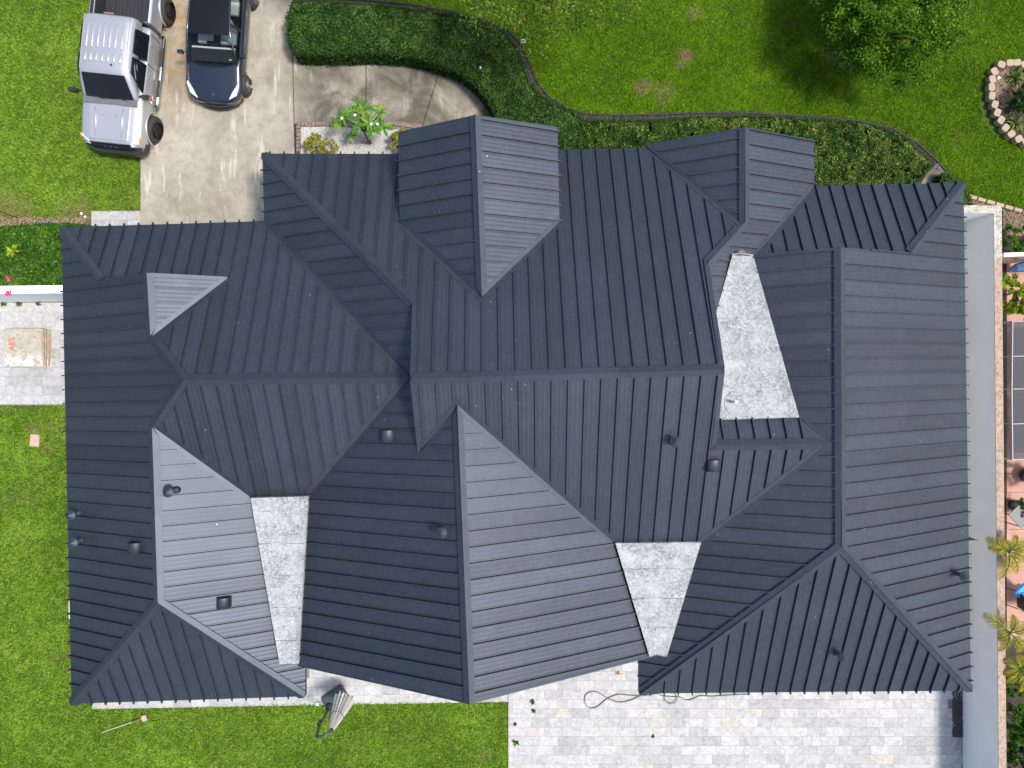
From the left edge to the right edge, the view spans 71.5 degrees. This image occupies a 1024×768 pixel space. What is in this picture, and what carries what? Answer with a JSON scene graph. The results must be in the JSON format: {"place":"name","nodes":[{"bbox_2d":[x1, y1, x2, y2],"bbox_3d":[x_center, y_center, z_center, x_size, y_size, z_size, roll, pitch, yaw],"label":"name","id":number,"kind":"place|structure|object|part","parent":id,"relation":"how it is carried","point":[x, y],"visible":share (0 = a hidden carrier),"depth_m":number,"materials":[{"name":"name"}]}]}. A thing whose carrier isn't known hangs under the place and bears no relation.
{"place":"outdoors","nodes":[
{"label":"outdoors","id":0,"kind":"place"},
{"bbox_2d":[0,302,64,405],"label":"side patio","id":1,"kind":"structure","parent":0,"point":[29,386],"depth_m":23.58,"materials":[{"name":"pale stone pavers"}]},
{"bbox_2d":[4,329,51,366],"bbox_3d":[-15.914,-1.179,23.352,1.285,0.490,1.249,0,90,0],"label":"packing bale","id":2,"kind":"object","parent":1,"relation":"on","point":[27,347],"visible":1,"depth_m":23.13,"materials":[{"name":"paper"}]},
{"bbox_2d":[0,216,90,225],"bbox_3d":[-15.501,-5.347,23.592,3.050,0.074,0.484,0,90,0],"label":"verge litter","id":3,"kind":"object","parent":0,"point":[49,218],"visible":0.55,"depth_m":23.59,"materials":[{"name":"brown plant"}]},
{"bbox_2d":[0,0,140,219],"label":"side lawn","id":4,"kind":"structure","parent":0,"point":[89,154],"depth_m":23.60,"materials":[{"name":"plant"}]},
{"bbox_2d":[91,211,139,225],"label":"stepping path","id":5,"kind":"structure","parent":0,"point":[112,218],"depth_m":23.58,"materials":[{"name":"grey concrete"}]},
{"bbox_2d":[0,403,508,767],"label":"back lawn","id":6,"kind":"structure","parent":0,"point":[132,711],"depth_m":23.60,"materials":[{"name":"plant"}]},
{"bbox_2d":[29,434,39,446],"bbox_3d":[-15.819,1.871,23.570,0.300,0.070,0.400,7,92,-2],"label":"loose paver","id":7,"kind":"object","parent":6,"relation":"on","point":[35,442],"visible":1,"depth_m":23.54,"materials":[{"name":"stone"}]},
{"bbox_2d":[102,714,147,732],"bbox_3d":[-12.823,11.250,23.500,1.552,0.090,0.200,-17,90,0],"label":"mop","id":8,"kind":"object","parent":6,"relation":"on","point":[143,718],"visible":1,"depth_m":23.48,"materials":[{"name":"beige fabric"}]},
{"bbox_2d":[92,668,507,708],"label":"house path","id":9,"kind":"structure","parent":0,"point":[320,684],"depth_m":23.58,"materials":[{"name":"grey concrete"}]},
{"bbox_2d":[315,685,353,738],"bbox_3d":[-5.633,10.314,22.271,1.317,2.658,0.710,-36,90,0],"label":"parasol","id":10,"kind":"object","parent":9,"relation":"on","point":[337,702],"visible":1,"depth_m":22.33,"materials":[{"name":"beige fabric"}]},
{"bbox_2d":[140,0,491,224],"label":"driveway","id":11,"kind":"structure","parent":0,"point":[200,163],"depth_m":23.57,"materials":[{"name":"concrete"}]},
{"bbox_2d":[67,0,175,157],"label":"pickup truck","id":12,"kind":"object","parent":11,"relation":"on","point":[118,54],"visible":1,"depth_m":22.29,"materials":[{"name":"silver metal"}]},
{"bbox_3d":[-13.389,-9.778,22.079,0.182,0.547,0.896,6,90,0],"label":"side window","id":13,"kind":"part","parent":12,"relation":"part of","materials":[{"name":"black glass"}]},
{"bbox_3d":[-13.287,-10.750,22.079,0.181,0.547,0.819,6,90,0],"label":"side window","id":14,"kind":"part","parent":12,"relation":"part of","materials":[{"name":"black glass"}]},
{"bbox_3d":[-11.621,-9.592,22.079,0.182,0.547,0.896,6,90,0],"label":"side window","id":15,"kind":"part","parent":12,"relation":"part of","materials":[{"name":"black glass"}]},
{"bbox_3d":[-11.519,-10.564,22.079,0.181,0.547,0.819,6,90,0],"label":"side window","id":16,"kind":"part","parent":12,"relation":"part of","materials":[{"name":"black glass"}]},
{"bbox_2d":[177,0,258,109],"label":"sedan","id":17,"kind":"object","parent":11,"relation":"on","point":[217,45],"visible":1,"depth_m":22.72,"materials":[{"name":"grey paint"}]},
{"bbox_2d":[300,126,409,153],"bbox_3d":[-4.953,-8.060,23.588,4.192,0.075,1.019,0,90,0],"label":"white gravel","id":18,"kind":"structure","parent":11,"relation":"on","point":[384,147],"depth_m":23.58,"materials":[{"name":"white gravel"}]},
{"bbox_2d":[303,132,327,153],"bbox_3d":[-6.411,-7.813,23.233,0.799,0.795,0.772,0,90,0],"label":"golden shrub","id":19,"kind":"object","parent":18,"relation":"on","point":[308,142],"visible":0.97,"depth_m":23.05,"materials":[{"name":"yellow plant"}]},
{"bbox_2d":[321,138,339,153],"bbox_3d":[-5.939,-7.702,23.323,0.586,0.615,0.568,-37,90,0],"label":"golden shrub","id":20,"kind":"object","parent":18,"relation":"on","point":[332,150],"visible":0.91,"depth_m":23.14,"materials":[{"name":"yellow plant"}]},
{"bbox_2d":[330,95,393,144],"bbox_3d":[-4.691,-8.292,22.691,2.033,1.911,1.320,0,90,0],"label":"plumeria","id":21,"kind":"object","parent":18,"relation":"on","point":[363,107],"visible":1,"depth_m":22.04,"materials":[{"name":"green plant"}]},
{"bbox_2d":[389,128,403,150],"bbox_3d":[-3.581,-7.873,23.180,0.827,0.902,0.761,38,90,0],"label":"golden shrub","id":22,"kind":"object","parent":18,"relation":"on","point":[394,137],"visible":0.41,"depth_m":22.95,"materials":[{"name":"yellow plant"}]},
{"bbox_2d":[296,120,421,153],"bbox_3d":[-5.062,-8.143,23.555,4.190,0.126,1.163,0,90,0],"label":"planter edging","id":23,"kind":"object","parent":11,"relation":"on","point":[324,124],"visible":0.73,"depth_m":23.51,"materials":[{"name":"brown brick"}]},
{"bbox_2d":[118,0,945,761],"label":"ground","id":24,"kind":"structure","parent":0,"point":[138,210],"depth_m":23.63,"materials":[{"name":"green plant"}]},
{"bbox_2d":[0,285,62,301],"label":"garden wall","id":25,"kind":"structure","parent":24,"relation":"on","point":[45,293],"depth_m":21.61,"materials":[{"name":"white paint"}]},
{"bbox_2d":[0,221,90,285],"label":"hedge","id":26,"kind":"object","parent":24,"relation":"on","point":[36,260],"visible":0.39,"depth_m":21.94,"materials":[{"name":"green plant"}]},
{"bbox_2d":[5,244,20,257],"bbox_3d":[-15.311,-4.083,21.781,0.533,0.188,0.461,0,90,0],"label":"leafy shoot","id":27,"kind":"object","parent":26,"relation":"on","point":[11,250],"visible":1,"depth_m":21.80,"materials":[{"name":"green plant"}]},
{"bbox_2d":[59,114,973,705],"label":"house","id":28,"kind":"structure","parent":24,"relation":"on","point":[475,408],"depth_m":19.09,"materials":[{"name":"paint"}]},
{"bbox_2d":[962,205,1006,767],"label":"garden wall","id":29,"kind":"structure","parent":24,"relation":"on","point":[984,724],"depth_m":22.34,"materials":[{"name":"white paint"}]},
{"bbox_2d":[970,612,1023,653],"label":"palm","id":30,"kind":"object","parent":24,"relation":"on","point":[1005,637],"visible":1,"depth_m":21.33,"materials":[{"name":"yellow plant"}]},
{"bbox_2d":[1003,654,1023,691],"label":"palm","id":31,"kind":"object","parent":24,"relation":"on","point":[1018,668],"visible":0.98,"depth_m":21.67,"materials":[{"name":"yellow plant"}]},
{"bbox_2d":[1006,702,1023,745],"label":"dark shrub","id":32,"kind":"object","parent":24,"relation":"on","point":[1017,718],"visible":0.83,"depth_m":22.35,"materials":[{"name":"green plant"}]},
{"bbox_2d":[1006,741,1023,767],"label":"dark shrub","id":33,"kind":"object","parent":24,"relation":"on","point":[1013,755],"visible":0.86,"depth_m":22.40,"materials":[{"name":"green plant"}]},
{"bbox_2d":[1006,671,1023,698],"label":"dark shrub","id":34,"kind":"object","parent":24,"relation":"on","point":[1011,692],"visible":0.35,"depth_m":22.54,"materials":[{"name":"green plant"}]},
{"bbox_2d":[292,0,1023,299],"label":"planting bed","id":35,"kind":"object","parent":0,"point":[919,182],"visible":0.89,"depth_m":23.61,"materials":[{"name":"soil"}]},
{"bbox_2d":[284,0,582,149],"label":"hedge","id":36,"kind":"object","parent":35,"relation":"on","point":[437,42],"visible":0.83,"depth_m":22.70,"materials":[{"name":"green plant"}]},
{"bbox_2d":[358,0,952,177],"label":"lawn edging","id":37,"kind":"object","parent":35,"relation":"on","point":[658,114],"visible":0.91,"depth_m":23.55,"materials":[{"name":"black plastic"}]},
{"bbox_2d":[408,3,938,169],"bbox_3d":[5.163,-9.210,23.591,18.485,0.092,2.599,15,90,0],"label":"mulch edge","id":38,"kind":"object","parent":35,"relation":"on","point":[653,117],"visible":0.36,"depth_m":23.58,"materials":[{"name":"brown soil"}]},
{"bbox_2d":[579,113,934,185],"bbox_3d":[7.842,-7.296,23.136,11.504,1.003,2.868,0,90,0],"label":"hedge","id":39,"kind":"object","parent":35,"relation":"on","point":[852,153],"visible":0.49,"depth_m":22.80,"materials":[{"name":"green plant"}]},
{"bbox_2d":[933,172,973,204],"bbox_3d":[14.444,-6.162,23.340,1.565,0.606,1.091,33,90,0],"label":"hedge","id":40,"kind":"object","parent":35,"relation":"on","point":[939,178],"visible":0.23,"depth_m":23.20,"materials":[{"name":"green plant"}]},
{"bbox_2d":[970,200,1023,235],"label":"garden mulch","id":41,"kind":"object","parent":35,"relation":"on","point":[1016,220],"visible":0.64,"depth_m":23.58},
{"bbox_2d":[1002,223,1023,259],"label":"dark shrub","id":42,"kind":"object","parent":35,"relation":"on","point":[1017,244],"visible":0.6,"depth_m":22.46,"materials":[{"name":"green plant"}]},
{"bbox_2d":[1002,273,1023,315],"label":"lime shrub","id":43,"kind":"object","parent":35,"relation":"on","point":[1010,309],"visible":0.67,"depth_m":22.16,"materials":[{"name":"green plant"}]},
{"bbox_2d":[1003,321,1023,459],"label":"screen enclosure","id":44,"kind":"object","parent":35,"relation":"on","point":[1013,376],"visible":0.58,"depth_m":21.84,"materials":[{"name":"paint"}]},
{"bbox_2d":[379,0,1023,210],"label":"front lawn","id":45,"kind":"structure","parent":0,"point":[987,118],"depth_m":23.60,"materials":[{"name":"plant"}]},
{"bbox_2d":[821,46,852,71],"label":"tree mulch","id":46,"kind":"object","parent":45,"relation":"on","point":[834,57],"visible":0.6,"depth_m":23.57,"materials":[{"name":"brown soil"}]},
{"bbox_2d":[808,0,975,92],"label":"round tree","id":47,"kind":"object","parent":45,"relation":"on","point":[937,27],"visible":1,"depth_m":20.91,"materials":[{"name":"green plant"}]},
{"bbox_2d":[968,195,1023,213],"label":"stone edging","id":48,"kind":"object","parent":45,"relation":"on","point":[991,202],"visible":0.87,"depth_m":23.51,"materials":[{"name":"beige stone"}]},
{"bbox_2d":[993,68,1023,138],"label":"bed soil","id":49,"kind":"structure","parent":45,"relation":"on","point":[1005,111],"depth_m":23.59,"materials":[{"name":"brown soil"}]},
{"bbox_2d":[985,59,1023,146],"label":"stone edging","id":50,"kind":"object","parent":49,"relation":"on","point":[990,80],"visible":1,"depth_m":23.34,"materials":[{"name":"beige stone"}]},
{"bbox_2d":[994,68,1023,107],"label":"bed gravel","id":51,"kind":"structure","parent":49,"relation":"on","point":[1009,88],"depth_m":23.55,"materials":[{"name":"beige gravel"}]},
{"bbox_2d":[1004,66,1023,88],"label":"strap plant","id":52,"kind":"object","parent":49,"relation":"on","point":[1016,77],"visible":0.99,"depth_m":23.42,"materials":[{"name":"green plant"}]},
{"bbox_2d":[1005,115,1023,132],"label":"strap plant","id":53,"kind":"object","parent":49,"relation":"on","point":[1014,122],"visible":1,"depth_m":23.44,"materials":[{"name":"green plant"}]},
{"bbox_2d":[1007,95,1023,114],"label":"strap plant","id":54,"kind":"object","parent":49,"relation":"on","point":[1016,106],"visible":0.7,"depth_m":23.41,"materials":[{"name":"green plant"}]},
{"bbox_2d":[1010,83,1023,112],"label":"dark shrub","id":55,"kind":"object","parent":49,"relation":"on","point":[1019,100],"visible":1,"depth_m":23.04,"materials":[{"name":"green plant"}]},
{"bbox_2d":[508,661,962,767],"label":"patio","id":56,"kind":"structure","parent":0,"point":[563,726],"depth_m":23.58,"materials":[{"name":"stone pavers"}]},
{"bbox_2d":[584,691,750,708],"bbox_3d":[5.145,10.456,23.550,5.509,0.028,0.606,0,90,0],"label":"garden hose","id":57,"kind":"object","parent":56,"relation":"on","point":[648,695],"visible":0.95,"depth_m":23.54,"materials":[{"name":"grey rubber"}]},
{"label":"drain strip","id":58,"kind":"structure","parent":56,"relation":"on","visible":0},
{"bbox_2d":[952,691,962,737],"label":"dark pebbles","id":59,"kind":"object","parent":58,"relation":"on","point":[957,712],"visible":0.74,"depth_m":23.57,"materials":[{"name":"black gravel"}]},
{"bbox_2d":[922,164,947,183],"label":"walkway","id":60,"kind":"structure","parent":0,"point":[930,175],"depth_m":23.60,"materials":[{"name":"concrete"}]},
{"bbox_2d":[1003,263,1023,767],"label":"neighbour terrace","id":61,"kind":"structure","parent":0,"point":[1013,486],"depth_m":23.58,"materials":[{"name":"tile"}]},
{"bbox_2d":[1002,252,1023,263],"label":"garden wall","id":62,"kind":"structure","parent":61,"relation":"on","point":[1007,258],"depth_m":22.35,"materials":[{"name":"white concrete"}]},
{"bbox_2d":[1008,262,1023,272],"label":"blue tarp","id":63,"kind":"object","parent":62,"relation":"attached to","point":[1017,267],"visible":1,"depth_m":22.92,"materials":[{"name":"blue plastic"}]},
{"bbox_2d":[1004,500,1023,528],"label":"patio table","id":64,"kind":"object","parent":61,"relation":"on","point":[1016,515],"visible":0.91,"depth_m":22.89,"materials":[{"name":"white stone"}]},
{"bbox_2d":[1005,587,1023,611],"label":"patio chair","id":65,"kind":"object","parent":61,"relation":"on","point":[1020,602],"visible":0.95,"depth_m":22.96,"materials":[{"name":"black plastic"}]},
{"bbox_2d":[1014,583,1023,597],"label":"blue cushion","id":66,"kind":"object","parent":65,"relation":"on","point":[1018,591],"visible":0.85,"depth_m":23.00,"materials":[{"name":"blue fabric"}]},
{"bbox_2d":[1007,497,1023,509],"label":"potted plant","id":67,"kind":"object","parent":61,"relation":"on","point":[1011,505],"visible":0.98,"depth_m":23.29,"materials":[{"name":"green plant"}]},
{"bbox_2d":[1019,469,1023,480],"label":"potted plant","id":68,"kind":"object","parent":61,"relation":"on","point":[1021,474],"visible":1,"depth_m":23.45,"materials":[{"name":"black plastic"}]},
{"bbox_2d":[1007,290,1023,320],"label":"lime shrub","id":69,"kind":"object","parent":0,"point":[1014,299],"visible":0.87,"depth_m":22.44,"materials":[{"name":"green plant"}]},
{"label":"side path","id":70,"kind":"structure","parent":0,"visible":0},
{"bbox_2d":[964,249,966,268],"bbox_3d":[14.767,-4.076,23.367,0.320,0.466,0.634,0,90,0],"label":"utility box","id":71,"kind":"object","parent":70,"relation":"on","point":[965,251],"visible":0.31,"depth_m":23.13,"materials":[{"name":"paint"}]},
{"bbox_2d":[969,534,1023,579],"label":"palm","id":72,"kind":"object","parent":70,"relation":"on","point":[1015,544],"visible":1,"depth_m":21.34,"materials":[{"name":"yellow plant"}]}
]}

